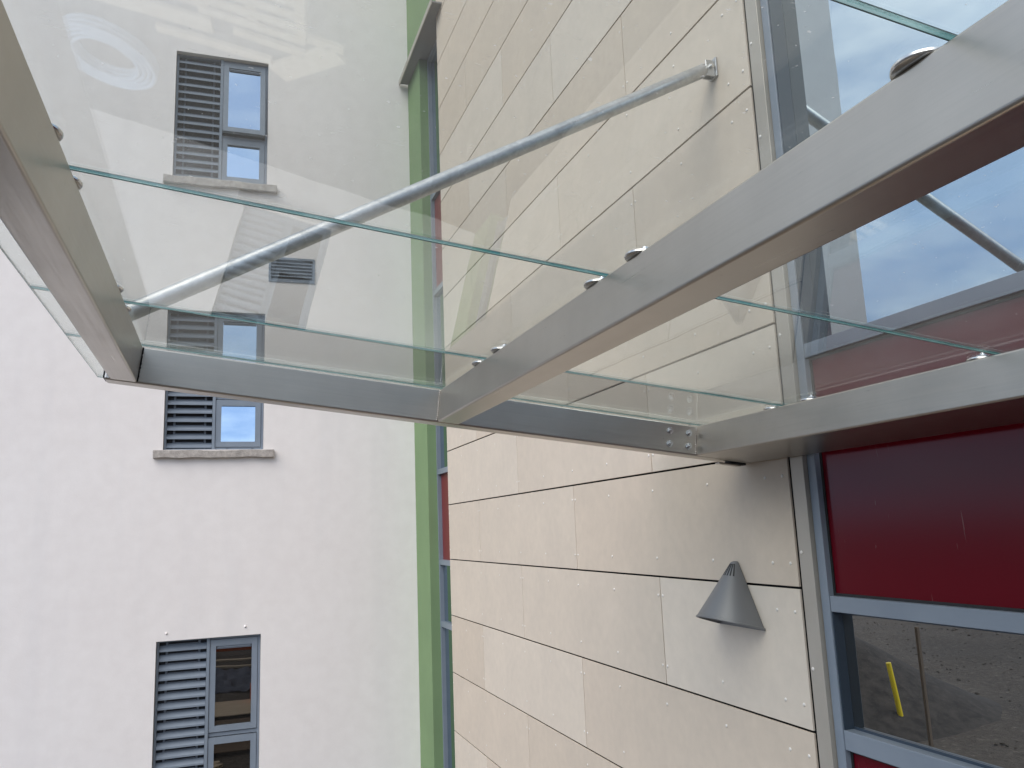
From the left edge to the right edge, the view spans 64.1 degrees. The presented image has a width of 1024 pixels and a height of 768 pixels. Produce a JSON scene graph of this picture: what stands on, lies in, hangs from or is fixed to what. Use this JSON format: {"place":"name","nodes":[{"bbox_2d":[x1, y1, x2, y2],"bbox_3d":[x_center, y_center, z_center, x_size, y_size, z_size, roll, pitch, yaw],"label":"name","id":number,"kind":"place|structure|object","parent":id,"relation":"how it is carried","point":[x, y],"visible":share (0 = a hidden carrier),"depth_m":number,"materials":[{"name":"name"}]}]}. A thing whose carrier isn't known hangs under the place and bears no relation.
{"place":"outdoors","nodes":[
{"label":"outdoors","id":0,"kind":"place"},
{"bbox_3d":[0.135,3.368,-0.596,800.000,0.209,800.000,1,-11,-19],"label":"ground","id":1,"kind":"structure","parent":0,"visible":0},
{"bbox_2d":[0,0,420,767],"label":"rendered building","id":2,"kind":"structure","parent":1,"relation":"on","point":[190,580],"depth_m":10.18,"materials":[{"name":"grey paint"}]},
{"bbox_2d":[153,634,259,767],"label":"window","id":3,"kind":"structure","parent":2,"relation":"in","point":[181,713],"depth_m":9.52,"materials":[{"name":"black metal"}]},
{"bbox_2d":[164,311,264,449],"bbox_3d":[-3.724,-0.037,10.281,1.152,1.742,0.100,1,-11,-19],"label":"window","id":4,"kind":"structure","parent":2,"relation":"in","point":[190,419],"depth_m":10.17,"materials":[{"name":"black metal"}]},
{"bbox_2d":[173,54,267,183],"bbox_3d":[-3.863,-3.489,10.892,1.152,1.757,0.100,1,-11,-19],"label":"window","id":5,"kind":"structure","parent":2,"relation":"in","point":[199,81],"depth_m":10.82,"materials":[{"name":"black metal"}]},
{"bbox_2d":[399,0,454,767],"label":"green wall","id":6,"kind":"structure","parent":1,"relation":"on","point":[419,76],"depth_m":10.37,"materials":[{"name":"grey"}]},
{"bbox_2d":[427,39,454,767],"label":"strip window","id":7,"kind":"structure","parent":6,"relation":"in","point":[432,75],"depth_m":10.10,"materials":[{"name":"black"}]},
{"bbox_2d":[436,0,837,767],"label":"panelled wall","id":8,"kind":"structure","parent":1,"relation":"on","point":[584,578],"depth_m":5.30,"materials":[{"name":"beige"}]},
{"bbox_2d":[0,0,1023,466],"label":"glass canopy","id":9,"kind":"object","parent":8,"relation":"attached to","point":[924,122],"visible":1,"depth_m":1.97,"materials":[{"name":"metal"}]},
{"bbox_2d":[696,561,765,630],"bbox_3d":[1.007,1.026,3.969,0.224,0.315,0.380,1,-11,-19],"label":"wall lamp","id":10,"kind":"object","parent":8,"relation":"attached to","point":[729,601],"visible":1,"depth_m":3.90,"materials":[{"name":"grey metal"}]},
{"bbox_2d":[760,0,1023,767],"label":"glazed screen","id":11,"kind":"object","parent":1,"relation":"on","point":[919,542],"visible":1,"depth_m":3.12,"materials":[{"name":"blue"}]}
]}

